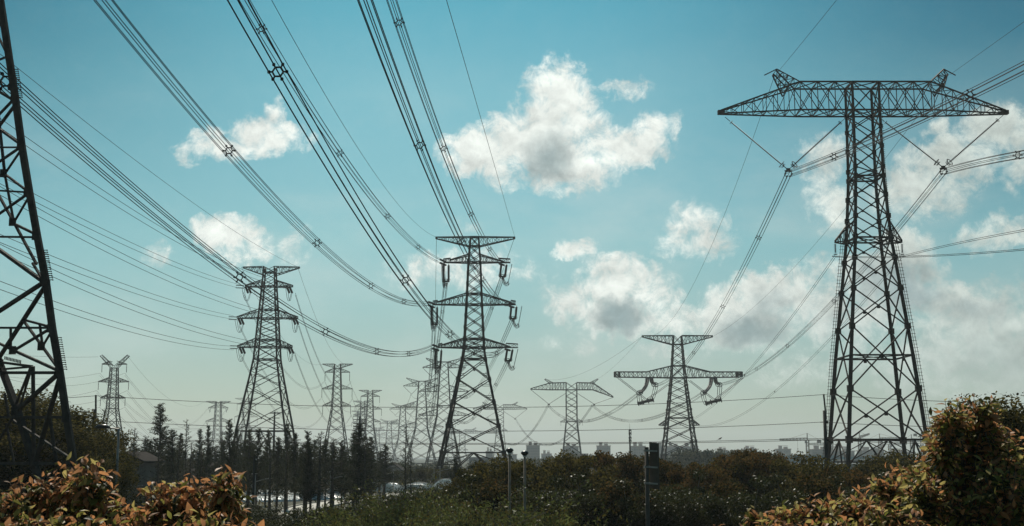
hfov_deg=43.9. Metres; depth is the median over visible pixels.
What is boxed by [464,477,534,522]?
broadleaf bush
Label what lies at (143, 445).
conifer tree
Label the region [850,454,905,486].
broadleaf tree
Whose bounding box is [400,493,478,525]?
broadleaf bush
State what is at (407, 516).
willow shrub
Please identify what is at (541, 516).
willow shrub
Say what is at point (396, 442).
transmission tower
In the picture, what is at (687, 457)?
wood
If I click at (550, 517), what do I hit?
willow shrub
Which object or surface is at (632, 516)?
broadleaf bush
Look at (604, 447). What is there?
apartment block
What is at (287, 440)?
conifer tree
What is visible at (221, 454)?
conifer tree
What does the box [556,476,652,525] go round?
broadleaf bush
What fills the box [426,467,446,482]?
broadleaf tree
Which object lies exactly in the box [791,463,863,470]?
warehouse
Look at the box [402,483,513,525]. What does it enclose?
willow shrub
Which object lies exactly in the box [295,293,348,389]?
conductor bundle
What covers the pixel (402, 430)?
overhead wire
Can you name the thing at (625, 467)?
broadleaf tree
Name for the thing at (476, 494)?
broadleaf bush
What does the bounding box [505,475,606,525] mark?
broadleaf bush
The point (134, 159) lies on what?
overhead wire
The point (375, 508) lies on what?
willow shrub
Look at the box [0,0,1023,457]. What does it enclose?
sky
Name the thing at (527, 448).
windows
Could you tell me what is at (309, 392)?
conductor bundle
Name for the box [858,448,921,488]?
broadleaf tree
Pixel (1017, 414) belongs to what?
broadleaf tree
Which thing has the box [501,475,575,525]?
broadleaf bush
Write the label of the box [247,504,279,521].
broadleaf bush
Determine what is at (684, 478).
broadleaf tree
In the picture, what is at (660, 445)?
apartment block
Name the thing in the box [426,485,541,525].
willow shrub
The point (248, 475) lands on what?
conifer tree
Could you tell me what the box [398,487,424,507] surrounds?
broadleaf bush
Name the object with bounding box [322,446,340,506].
conifer tree
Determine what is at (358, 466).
conifer tree
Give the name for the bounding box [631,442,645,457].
apartment block
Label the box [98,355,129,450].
transmission tower
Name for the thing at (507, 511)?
willow shrub
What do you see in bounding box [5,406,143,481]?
broadleaf tree
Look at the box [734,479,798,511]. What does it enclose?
broadleaf bush
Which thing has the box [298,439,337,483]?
conifer tree
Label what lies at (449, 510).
willow shrub
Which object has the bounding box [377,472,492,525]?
willow shrub
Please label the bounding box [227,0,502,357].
conductor bundle
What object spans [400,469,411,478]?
broadleaf tree
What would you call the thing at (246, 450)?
conifer tree
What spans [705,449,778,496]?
broadleaf tree
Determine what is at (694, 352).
conductor bundle
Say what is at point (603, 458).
broadleaf tree
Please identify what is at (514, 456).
apartment block
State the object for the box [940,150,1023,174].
conductor bundle
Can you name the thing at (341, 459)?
conifer tree
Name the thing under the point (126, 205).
conductor bundle
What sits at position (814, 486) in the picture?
broadleaf bush
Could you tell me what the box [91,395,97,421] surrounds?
utility pole
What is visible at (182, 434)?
conifer tree
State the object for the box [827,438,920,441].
overhead wire
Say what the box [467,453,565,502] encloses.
broadleaf tree
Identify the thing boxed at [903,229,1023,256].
conductor bundle
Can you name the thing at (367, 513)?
willow shrub
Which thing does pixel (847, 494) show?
broadleaf bush
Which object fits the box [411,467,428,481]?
broadleaf tree
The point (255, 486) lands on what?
street lamp
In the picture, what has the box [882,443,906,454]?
tower crane
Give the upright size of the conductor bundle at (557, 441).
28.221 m
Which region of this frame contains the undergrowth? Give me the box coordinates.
[3,478,448,519]
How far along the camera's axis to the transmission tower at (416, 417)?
794.80 m
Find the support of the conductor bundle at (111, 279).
attached to the transmission tower at (276, 335)
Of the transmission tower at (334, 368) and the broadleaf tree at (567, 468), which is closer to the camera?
the broadleaf tree at (567, 468)
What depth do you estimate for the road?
158.56 m
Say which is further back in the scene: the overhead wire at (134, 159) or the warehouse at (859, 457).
the warehouse at (859, 457)
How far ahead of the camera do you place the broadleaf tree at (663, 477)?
74.64 m
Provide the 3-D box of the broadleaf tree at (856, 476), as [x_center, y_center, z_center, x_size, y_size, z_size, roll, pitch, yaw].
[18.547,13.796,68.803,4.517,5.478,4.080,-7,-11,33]
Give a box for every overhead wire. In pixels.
[0,54,296,266]
[100,420,818,430]
[103,394,822,407]
[127,440,810,444]
[147,438,823,443]
[272,1,432,235]
[446,0,514,236]
[645,81,772,336]
[714,93,934,335]
[776,0,836,73]
[824,394,987,402]
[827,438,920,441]
[828,422,929,426]
[832,440,920,443]
[951,23,1021,73]
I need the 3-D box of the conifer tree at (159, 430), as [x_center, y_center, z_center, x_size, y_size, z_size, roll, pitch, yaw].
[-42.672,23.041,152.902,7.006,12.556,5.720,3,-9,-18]
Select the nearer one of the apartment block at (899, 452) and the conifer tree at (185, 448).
the conifer tree at (185, 448)
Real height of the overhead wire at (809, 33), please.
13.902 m
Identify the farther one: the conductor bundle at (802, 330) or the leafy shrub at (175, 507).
the conductor bundle at (802, 330)
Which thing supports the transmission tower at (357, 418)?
on the ground
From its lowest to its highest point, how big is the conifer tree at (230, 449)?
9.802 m
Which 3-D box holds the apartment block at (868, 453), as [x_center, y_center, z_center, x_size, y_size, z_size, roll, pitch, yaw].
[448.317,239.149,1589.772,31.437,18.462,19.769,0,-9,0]
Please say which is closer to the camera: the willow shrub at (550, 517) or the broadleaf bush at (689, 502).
the willow shrub at (550, 517)
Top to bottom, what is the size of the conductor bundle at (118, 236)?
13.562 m
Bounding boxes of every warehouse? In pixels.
[469,457,501,463]
[780,455,842,462]
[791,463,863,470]
[836,460,921,466]
[839,456,885,459]
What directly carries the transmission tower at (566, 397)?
on the ground
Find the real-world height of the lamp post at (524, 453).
6.208 m
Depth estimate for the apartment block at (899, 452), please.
1685.10 m
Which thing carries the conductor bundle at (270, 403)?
attached to the transmission tower at (334, 368)
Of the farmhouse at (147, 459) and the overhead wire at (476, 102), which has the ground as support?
the farmhouse at (147, 459)
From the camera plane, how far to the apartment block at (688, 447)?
1632.77 m
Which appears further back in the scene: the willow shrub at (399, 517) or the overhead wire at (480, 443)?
the overhead wire at (480, 443)
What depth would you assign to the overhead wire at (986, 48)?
145.43 m
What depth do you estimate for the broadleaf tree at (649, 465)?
80.12 m
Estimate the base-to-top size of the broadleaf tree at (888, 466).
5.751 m
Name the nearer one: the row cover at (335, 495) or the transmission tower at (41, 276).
the transmission tower at (41, 276)
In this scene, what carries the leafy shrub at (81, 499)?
on the ground
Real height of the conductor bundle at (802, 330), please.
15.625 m
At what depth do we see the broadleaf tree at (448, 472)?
242.97 m
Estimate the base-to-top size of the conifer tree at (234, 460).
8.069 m
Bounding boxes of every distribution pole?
[269,413,278,451]
[353,416,365,438]
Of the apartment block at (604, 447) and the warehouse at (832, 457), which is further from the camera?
the apartment block at (604, 447)
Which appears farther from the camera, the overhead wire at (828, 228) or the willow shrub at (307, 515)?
the overhead wire at (828, 228)
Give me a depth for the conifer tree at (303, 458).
121.30 m
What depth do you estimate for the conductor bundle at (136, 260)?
169.77 m
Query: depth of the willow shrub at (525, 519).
34.18 m
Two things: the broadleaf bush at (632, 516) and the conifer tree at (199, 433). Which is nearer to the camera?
the broadleaf bush at (632, 516)
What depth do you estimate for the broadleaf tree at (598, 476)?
74.12 m
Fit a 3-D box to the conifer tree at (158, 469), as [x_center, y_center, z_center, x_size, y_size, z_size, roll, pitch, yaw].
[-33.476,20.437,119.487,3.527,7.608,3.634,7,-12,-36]
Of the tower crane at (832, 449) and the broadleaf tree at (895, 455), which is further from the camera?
the tower crane at (832, 449)
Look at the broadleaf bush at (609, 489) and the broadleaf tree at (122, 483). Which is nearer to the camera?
the broadleaf bush at (609, 489)
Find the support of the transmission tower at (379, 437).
on the ground
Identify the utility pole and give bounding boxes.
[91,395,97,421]
[820,394,829,468]
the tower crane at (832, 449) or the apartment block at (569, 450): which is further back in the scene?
the apartment block at (569, 450)
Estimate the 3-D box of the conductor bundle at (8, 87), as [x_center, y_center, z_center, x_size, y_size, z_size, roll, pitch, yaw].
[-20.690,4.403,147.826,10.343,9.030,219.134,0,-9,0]
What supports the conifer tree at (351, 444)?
on the ground
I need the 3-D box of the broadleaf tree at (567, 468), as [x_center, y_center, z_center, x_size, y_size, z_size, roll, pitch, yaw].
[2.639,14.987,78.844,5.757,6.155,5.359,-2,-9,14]
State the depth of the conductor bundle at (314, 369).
354.88 m
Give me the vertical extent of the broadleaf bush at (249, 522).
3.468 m
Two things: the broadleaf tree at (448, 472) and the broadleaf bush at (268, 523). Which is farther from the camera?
the broadleaf tree at (448, 472)
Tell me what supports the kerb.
on the ground
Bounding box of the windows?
[527,448,538,459]
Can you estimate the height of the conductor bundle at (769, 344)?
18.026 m
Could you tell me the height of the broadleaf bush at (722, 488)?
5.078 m
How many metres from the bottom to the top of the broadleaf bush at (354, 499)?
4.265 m
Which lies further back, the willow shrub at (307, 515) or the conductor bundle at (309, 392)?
the conductor bundle at (309, 392)
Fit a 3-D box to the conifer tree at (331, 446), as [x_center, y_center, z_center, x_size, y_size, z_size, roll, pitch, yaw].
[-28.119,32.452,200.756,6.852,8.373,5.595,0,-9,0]
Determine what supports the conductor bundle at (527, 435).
hanging from the transmission tower at (566, 397)
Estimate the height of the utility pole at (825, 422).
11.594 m
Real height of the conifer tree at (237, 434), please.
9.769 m
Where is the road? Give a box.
[281,491,422,516]
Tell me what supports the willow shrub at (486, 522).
on the ground
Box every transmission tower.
[0,0,79,525]
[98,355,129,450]
[206,401,230,460]
[229,266,299,456]
[234,398,256,459]
[322,364,352,457]
[351,411,365,432]
[353,401,371,444]
[358,390,381,463]
[370,426,385,455]
[377,419,400,461]
[387,403,417,462]
[399,378,443,466]
[418,358,468,467]
[428,236,521,484]
[441,428,481,461]
[445,431,455,460]
[473,402,526,456]
[530,378,612,455]
[614,335,743,468]
[717,69,1008,471]
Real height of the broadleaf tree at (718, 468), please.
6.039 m
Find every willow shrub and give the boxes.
[293,502,358,525]
[309,494,385,525]
[312,484,413,525]
[323,501,449,525]
[331,487,407,525]
[337,482,445,525]
[341,476,466,525]
[365,492,492,525]
[375,487,502,525]
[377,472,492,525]
[378,503,492,525]
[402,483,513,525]
[412,493,520,525]
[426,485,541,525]
[451,488,577,525]
[457,478,616,525]
[458,488,554,525]
[492,492,572,525]
[496,491,635,525]
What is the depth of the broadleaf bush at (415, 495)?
61.41 m
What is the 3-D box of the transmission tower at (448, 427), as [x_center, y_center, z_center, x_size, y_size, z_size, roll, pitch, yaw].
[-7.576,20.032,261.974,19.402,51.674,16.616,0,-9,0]
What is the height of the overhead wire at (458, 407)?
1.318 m
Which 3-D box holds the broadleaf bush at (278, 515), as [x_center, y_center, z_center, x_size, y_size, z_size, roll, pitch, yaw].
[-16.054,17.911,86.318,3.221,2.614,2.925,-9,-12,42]
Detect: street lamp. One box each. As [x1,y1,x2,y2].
[95,424,121,482]
[248,456,260,505]
[251,473,271,504]
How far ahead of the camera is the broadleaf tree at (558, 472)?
72.74 m
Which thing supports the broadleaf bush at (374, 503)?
on the ground
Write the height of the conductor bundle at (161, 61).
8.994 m
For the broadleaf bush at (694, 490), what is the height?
5.461 m
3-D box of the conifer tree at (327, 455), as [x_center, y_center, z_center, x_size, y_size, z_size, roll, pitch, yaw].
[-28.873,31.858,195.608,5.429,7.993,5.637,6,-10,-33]
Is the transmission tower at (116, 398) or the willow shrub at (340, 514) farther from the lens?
the transmission tower at (116, 398)
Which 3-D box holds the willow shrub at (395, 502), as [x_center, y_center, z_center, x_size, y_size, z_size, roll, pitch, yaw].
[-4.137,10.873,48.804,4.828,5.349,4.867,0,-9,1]
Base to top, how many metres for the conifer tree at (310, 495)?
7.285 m
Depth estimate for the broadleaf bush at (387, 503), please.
59.23 m
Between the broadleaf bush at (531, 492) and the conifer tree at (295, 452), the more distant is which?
the conifer tree at (295, 452)
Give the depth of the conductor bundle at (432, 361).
333.69 m
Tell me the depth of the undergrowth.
162.42 m
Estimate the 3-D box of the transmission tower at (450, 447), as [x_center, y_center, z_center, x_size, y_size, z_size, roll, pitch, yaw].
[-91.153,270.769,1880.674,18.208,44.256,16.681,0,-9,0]
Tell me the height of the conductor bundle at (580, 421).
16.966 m
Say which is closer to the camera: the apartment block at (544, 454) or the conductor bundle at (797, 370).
the conductor bundle at (797, 370)
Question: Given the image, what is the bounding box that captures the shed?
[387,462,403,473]
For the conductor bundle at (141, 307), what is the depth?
177.84 m
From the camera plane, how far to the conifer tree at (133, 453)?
130.36 m
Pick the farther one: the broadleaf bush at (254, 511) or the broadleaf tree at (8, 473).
the broadleaf bush at (254, 511)
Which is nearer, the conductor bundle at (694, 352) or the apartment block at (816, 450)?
the conductor bundle at (694, 352)
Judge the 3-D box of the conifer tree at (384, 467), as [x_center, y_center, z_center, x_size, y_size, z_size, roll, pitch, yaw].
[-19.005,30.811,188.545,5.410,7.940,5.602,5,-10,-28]
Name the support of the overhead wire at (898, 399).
attached to the utility pole at (825, 422)
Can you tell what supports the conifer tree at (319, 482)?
on the ground
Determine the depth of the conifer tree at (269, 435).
160.13 m
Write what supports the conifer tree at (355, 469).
on the ground
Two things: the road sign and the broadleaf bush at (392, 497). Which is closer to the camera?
the road sign
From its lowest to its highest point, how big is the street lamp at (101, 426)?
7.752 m
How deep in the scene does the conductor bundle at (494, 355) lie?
317.69 m
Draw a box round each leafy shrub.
[0,451,133,525]
[121,464,264,525]
[740,455,936,525]
[894,394,1023,525]
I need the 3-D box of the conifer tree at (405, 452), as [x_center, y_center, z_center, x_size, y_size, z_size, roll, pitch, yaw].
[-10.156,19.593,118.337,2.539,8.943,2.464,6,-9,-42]
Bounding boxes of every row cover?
[239,494,298,501]
[296,493,344,499]
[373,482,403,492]
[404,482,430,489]
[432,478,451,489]
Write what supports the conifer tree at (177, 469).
on the ground
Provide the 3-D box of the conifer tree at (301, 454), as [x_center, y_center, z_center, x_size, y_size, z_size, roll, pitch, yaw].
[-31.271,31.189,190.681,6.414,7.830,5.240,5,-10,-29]
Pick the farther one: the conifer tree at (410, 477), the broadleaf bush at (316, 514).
the conifer tree at (410, 477)
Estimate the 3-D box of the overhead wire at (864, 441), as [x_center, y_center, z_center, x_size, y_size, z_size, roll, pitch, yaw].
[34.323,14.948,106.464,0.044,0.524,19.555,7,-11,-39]
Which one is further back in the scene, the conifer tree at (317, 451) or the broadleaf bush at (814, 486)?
the conifer tree at (317, 451)
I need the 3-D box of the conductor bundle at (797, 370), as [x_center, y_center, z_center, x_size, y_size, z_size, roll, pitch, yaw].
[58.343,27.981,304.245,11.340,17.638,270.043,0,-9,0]
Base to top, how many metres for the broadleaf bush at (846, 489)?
5.449 m
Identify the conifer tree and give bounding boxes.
[126,429,144,501]
[134,440,172,494]
[136,403,184,493]
[138,435,148,452]
[149,429,187,494]
[163,434,192,493]
[174,420,197,489]
[174,433,192,484]
[180,429,210,487]
[182,443,199,492]
[182,444,213,494]
[192,425,216,494]
[209,446,220,461]
[210,418,243,485]
[213,432,225,472]
[215,439,225,480]
[218,440,233,468]
[225,437,247,490]
[231,428,246,489]
[237,429,259,505]
[237,433,259,505]
[238,440,251,492]
[241,428,271,503]
[256,436,289,510]
[258,429,272,504]
[263,436,292,510]
[273,445,298,516]
[274,423,294,509]
[279,432,316,509]
[284,430,324,511]
[284,444,315,514]
[292,445,305,478]
[293,432,339,508]
[293,444,328,514]
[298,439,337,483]
[311,439,346,506]
[314,434,322,481]
[314,439,335,503]
[318,444,338,492]
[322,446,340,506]
[327,444,338,467]
[332,422,389,503]
[333,440,352,506]
[342,432,373,506]
[342,436,382,499]
[347,446,357,506]
[359,437,384,499]
[373,444,401,495]
[374,452,393,494]
[392,426,414,512]
[402,442,423,492]
[450,441,460,486]
[450,454,458,485]
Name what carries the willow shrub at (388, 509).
on the ground
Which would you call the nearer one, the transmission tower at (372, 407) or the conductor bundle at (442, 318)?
the conductor bundle at (442, 318)
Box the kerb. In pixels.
[266,490,422,518]
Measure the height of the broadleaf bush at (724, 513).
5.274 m
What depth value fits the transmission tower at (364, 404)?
1042.58 m
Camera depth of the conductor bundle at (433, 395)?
325.17 m
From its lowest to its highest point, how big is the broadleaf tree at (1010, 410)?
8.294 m
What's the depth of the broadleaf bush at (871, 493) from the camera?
52.14 m
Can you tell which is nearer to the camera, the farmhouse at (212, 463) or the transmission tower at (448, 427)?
the farmhouse at (212, 463)
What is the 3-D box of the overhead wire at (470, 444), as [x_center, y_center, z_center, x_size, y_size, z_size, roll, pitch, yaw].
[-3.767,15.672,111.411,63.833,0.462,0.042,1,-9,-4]
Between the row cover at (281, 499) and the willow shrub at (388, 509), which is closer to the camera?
the willow shrub at (388, 509)
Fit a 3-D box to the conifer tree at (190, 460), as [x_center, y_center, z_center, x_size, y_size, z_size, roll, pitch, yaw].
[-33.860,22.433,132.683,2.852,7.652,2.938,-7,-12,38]
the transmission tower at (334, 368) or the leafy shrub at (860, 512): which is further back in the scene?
the transmission tower at (334, 368)
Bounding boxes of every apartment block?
[486,447,492,456]
[499,452,516,460]
[526,441,539,459]
[541,450,551,461]
[564,442,578,452]
[596,443,610,454]
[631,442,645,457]
[653,442,664,456]
[667,443,679,456]
[681,443,695,450]
[775,446,790,454]
[810,445,823,454]
[831,447,854,455]
[856,447,883,455]
[887,448,908,457]
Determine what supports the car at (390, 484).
on the ground
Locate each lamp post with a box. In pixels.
[506,448,513,524]
[521,451,527,515]
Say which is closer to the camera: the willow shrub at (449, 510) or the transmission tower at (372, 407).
the willow shrub at (449, 510)
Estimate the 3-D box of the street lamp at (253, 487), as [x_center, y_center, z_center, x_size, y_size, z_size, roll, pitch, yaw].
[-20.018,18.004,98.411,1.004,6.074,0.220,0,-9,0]
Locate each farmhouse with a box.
[120,451,164,508]
[161,462,220,500]
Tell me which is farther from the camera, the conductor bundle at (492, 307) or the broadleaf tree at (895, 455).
the conductor bundle at (492, 307)
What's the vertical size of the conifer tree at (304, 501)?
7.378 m
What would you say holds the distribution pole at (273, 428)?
on the ground
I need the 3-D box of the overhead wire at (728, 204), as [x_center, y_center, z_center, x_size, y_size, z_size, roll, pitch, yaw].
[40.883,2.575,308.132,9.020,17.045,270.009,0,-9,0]
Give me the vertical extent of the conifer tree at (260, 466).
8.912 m
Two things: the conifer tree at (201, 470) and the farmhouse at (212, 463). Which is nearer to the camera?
the conifer tree at (201, 470)
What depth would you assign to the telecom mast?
415.83 m
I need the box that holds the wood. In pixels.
[202,447,851,484]
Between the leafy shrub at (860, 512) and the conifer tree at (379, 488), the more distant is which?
the conifer tree at (379, 488)
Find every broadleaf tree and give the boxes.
[0,388,91,429]
[0,388,116,498]
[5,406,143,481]
[23,432,142,505]
[59,450,145,523]
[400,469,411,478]
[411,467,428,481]
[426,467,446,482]
[432,463,502,504]
[438,472,476,505]
[440,466,457,478]
[455,459,528,482]
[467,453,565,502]
[496,458,577,492]
[532,449,632,492]
[546,456,579,482]
[573,450,636,476]
[591,451,668,500]
[614,455,672,492]
[636,458,699,491]
[657,461,731,496]
[689,456,748,493]
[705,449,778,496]
[723,448,792,491]
[732,449,797,501]
[750,451,825,506]
[766,458,849,506]
[821,467,885,491]
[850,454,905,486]
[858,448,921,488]
[869,462,919,487]
[914,393,1023,524]
[926,391,1023,501]
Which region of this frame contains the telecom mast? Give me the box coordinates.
[629,430,631,453]
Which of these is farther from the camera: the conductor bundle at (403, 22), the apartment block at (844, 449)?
the apartment block at (844, 449)
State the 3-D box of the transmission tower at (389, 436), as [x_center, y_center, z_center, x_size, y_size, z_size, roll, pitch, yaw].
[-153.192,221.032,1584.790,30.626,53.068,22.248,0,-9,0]
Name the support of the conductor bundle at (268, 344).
attached to the transmission tower at (276, 335)
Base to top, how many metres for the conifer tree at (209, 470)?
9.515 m
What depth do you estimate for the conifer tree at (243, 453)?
189.91 m
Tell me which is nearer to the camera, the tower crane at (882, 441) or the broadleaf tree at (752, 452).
the broadleaf tree at (752, 452)
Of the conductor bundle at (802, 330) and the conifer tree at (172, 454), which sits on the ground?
the conifer tree at (172, 454)
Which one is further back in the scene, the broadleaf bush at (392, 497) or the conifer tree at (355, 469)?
the conifer tree at (355, 469)
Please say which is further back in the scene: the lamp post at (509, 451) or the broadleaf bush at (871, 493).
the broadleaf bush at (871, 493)
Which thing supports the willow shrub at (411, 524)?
on the ground
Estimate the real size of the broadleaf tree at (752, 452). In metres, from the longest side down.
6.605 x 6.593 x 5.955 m
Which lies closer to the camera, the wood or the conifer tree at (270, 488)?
the conifer tree at (270, 488)
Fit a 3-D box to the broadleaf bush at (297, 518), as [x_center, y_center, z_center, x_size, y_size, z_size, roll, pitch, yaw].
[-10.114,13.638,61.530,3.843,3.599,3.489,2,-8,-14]
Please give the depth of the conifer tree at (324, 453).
144.95 m
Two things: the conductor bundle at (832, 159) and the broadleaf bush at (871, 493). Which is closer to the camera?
the broadleaf bush at (871, 493)
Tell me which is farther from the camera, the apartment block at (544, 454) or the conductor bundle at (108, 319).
the apartment block at (544, 454)
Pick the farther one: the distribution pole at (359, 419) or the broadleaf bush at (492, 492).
the distribution pole at (359, 419)
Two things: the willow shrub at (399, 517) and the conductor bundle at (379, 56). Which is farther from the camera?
the conductor bundle at (379, 56)
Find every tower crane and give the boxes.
[780,433,820,454]
[809,441,836,454]
[853,433,869,455]
[868,434,898,454]
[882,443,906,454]
[907,434,921,454]
[913,428,923,454]
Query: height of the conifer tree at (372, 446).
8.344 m
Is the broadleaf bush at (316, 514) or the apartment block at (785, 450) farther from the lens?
the apartment block at (785, 450)
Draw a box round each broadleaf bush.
[240,504,261,514]
[246,509,267,525]
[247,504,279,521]
[249,512,289,525]
[251,510,315,525]
[254,508,294,524]
[274,507,331,525]
[292,495,369,525]
[313,493,391,525]
[328,497,402,525]
[355,495,395,507]
[377,490,405,506]
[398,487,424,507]
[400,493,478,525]
[405,493,449,522]
[407,483,442,506]
[425,479,458,504]
[433,471,532,524]
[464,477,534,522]
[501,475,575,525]
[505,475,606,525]
[536,472,639,525]
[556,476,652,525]
[583,478,697,525]
[613,477,715,525]
[644,468,717,518]
[688,479,758,524]
[695,475,803,525]
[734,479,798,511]
[755,472,838,525]
[782,471,851,525]
[823,473,878,523]
[831,469,894,493]
[843,472,921,525]
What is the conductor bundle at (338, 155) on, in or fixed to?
attached to the transmission tower at (448, 427)
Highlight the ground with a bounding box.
[120,458,927,525]
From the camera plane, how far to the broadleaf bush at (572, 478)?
56.55 m
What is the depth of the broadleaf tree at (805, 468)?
72.24 m
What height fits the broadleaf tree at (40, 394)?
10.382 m
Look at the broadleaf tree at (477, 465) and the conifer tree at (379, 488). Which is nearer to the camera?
the broadleaf tree at (477, 465)
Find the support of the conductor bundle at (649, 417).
hanging from the transmission tower at (665, 422)
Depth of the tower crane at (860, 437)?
1188.24 m
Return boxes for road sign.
[644,442,659,525]
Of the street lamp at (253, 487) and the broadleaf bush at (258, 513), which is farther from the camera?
the street lamp at (253, 487)
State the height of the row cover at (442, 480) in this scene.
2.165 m
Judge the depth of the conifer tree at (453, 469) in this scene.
147.92 m
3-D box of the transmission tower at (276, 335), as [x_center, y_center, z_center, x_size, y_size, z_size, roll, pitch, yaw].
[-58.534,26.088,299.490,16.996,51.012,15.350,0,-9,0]
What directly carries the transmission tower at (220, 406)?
on the ground
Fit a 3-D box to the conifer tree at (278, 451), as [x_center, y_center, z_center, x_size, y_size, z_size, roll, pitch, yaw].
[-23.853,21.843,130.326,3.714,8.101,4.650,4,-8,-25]
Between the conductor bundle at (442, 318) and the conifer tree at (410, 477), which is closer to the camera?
the conifer tree at (410, 477)
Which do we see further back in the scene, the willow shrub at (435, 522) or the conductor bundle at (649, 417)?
the conductor bundle at (649, 417)
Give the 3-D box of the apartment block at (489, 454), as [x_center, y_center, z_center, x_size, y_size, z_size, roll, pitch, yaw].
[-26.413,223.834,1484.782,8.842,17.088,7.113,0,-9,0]
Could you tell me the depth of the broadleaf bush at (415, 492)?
107.84 m
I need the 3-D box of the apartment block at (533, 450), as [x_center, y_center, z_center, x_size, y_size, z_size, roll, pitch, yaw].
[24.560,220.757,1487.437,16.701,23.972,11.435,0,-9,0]
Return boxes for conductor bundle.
[0,63,433,356]
[0,118,290,288]
[0,186,294,320]
[0,234,232,318]
[0,244,292,349]
[0,281,227,349]
[1,177,239,287]
[94,0,430,305]
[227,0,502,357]
[239,0,441,262]
[239,327,320,408]
[240,356,320,428]
[243,293,320,388]
[294,354,348,428]
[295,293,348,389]
[298,326,351,408]
[357,0,507,305]
[386,0,499,261]
[426,325,436,395]
[428,369,439,421]
[430,284,447,370]
[460,317,513,398]
[460,363,506,423]
[463,279,502,367]
[488,406,548,445]
[515,406,592,445]
[549,393,640,422]
[591,392,704,421]
[651,174,789,386]
[660,255,834,427]
[698,258,901,426]
[718,173,944,385]
[786,61,1023,176]
[839,249,1022,257]
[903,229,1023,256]
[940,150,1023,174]
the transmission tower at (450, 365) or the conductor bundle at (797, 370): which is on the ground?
the transmission tower at (450, 365)
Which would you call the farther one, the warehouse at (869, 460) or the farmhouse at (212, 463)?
the warehouse at (869, 460)
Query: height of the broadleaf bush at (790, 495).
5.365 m
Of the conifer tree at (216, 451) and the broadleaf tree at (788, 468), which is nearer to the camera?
the broadleaf tree at (788, 468)
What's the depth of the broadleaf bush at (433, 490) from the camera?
103.16 m
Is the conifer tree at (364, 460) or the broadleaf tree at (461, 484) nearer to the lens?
the broadleaf tree at (461, 484)
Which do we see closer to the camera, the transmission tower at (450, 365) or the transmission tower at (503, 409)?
the transmission tower at (450, 365)
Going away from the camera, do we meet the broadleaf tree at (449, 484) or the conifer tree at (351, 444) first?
the broadleaf tree at (449, 484)
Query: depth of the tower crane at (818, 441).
1088.69 m
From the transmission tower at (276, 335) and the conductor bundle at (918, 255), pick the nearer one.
the conductor bundle at (918, 255)
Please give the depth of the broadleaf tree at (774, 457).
78.87 m
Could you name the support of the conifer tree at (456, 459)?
on the ground
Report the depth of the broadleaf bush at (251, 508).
93.34 m
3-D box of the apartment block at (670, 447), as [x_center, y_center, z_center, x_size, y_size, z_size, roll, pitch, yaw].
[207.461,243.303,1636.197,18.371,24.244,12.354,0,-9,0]
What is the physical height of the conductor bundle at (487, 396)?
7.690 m
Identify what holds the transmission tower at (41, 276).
on the ground
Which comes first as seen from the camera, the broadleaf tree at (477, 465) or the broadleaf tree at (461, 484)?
the broadleaf tree at (461, 484)
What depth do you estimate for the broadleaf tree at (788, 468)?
75.68 m
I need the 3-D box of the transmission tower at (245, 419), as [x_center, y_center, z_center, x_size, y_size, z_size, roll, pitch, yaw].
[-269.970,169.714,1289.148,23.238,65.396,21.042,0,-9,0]
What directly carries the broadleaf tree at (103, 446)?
on the ground
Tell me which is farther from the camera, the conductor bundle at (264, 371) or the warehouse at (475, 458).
the warehouse at (475, 458)
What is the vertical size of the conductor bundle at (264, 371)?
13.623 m
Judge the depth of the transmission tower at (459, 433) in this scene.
1682.11 m
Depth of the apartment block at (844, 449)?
1483.64 m
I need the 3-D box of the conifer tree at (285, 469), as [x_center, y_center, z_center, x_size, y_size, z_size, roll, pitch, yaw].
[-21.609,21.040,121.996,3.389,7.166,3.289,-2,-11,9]
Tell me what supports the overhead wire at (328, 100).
attached to the transmission tower at (448, 427)
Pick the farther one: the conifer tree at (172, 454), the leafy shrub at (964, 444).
the conifer tree at (172, 454)
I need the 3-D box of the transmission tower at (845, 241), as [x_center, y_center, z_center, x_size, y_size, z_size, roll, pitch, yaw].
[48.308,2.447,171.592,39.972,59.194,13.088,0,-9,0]
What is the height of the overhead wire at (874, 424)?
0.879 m
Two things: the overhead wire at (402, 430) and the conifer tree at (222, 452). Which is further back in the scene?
the conifer tree at (222, 452)
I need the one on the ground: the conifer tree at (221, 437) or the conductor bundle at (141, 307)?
the conifer tree at (221, 437)
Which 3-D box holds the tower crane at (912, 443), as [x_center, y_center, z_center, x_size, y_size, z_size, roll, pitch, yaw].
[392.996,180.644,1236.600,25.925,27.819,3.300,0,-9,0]
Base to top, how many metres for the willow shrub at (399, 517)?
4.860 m
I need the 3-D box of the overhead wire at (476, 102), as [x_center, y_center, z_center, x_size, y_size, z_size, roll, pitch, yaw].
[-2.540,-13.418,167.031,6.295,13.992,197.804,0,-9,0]
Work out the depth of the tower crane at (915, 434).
1287.49 m
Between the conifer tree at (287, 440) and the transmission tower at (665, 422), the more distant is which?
the transmission tower at (665, 422)

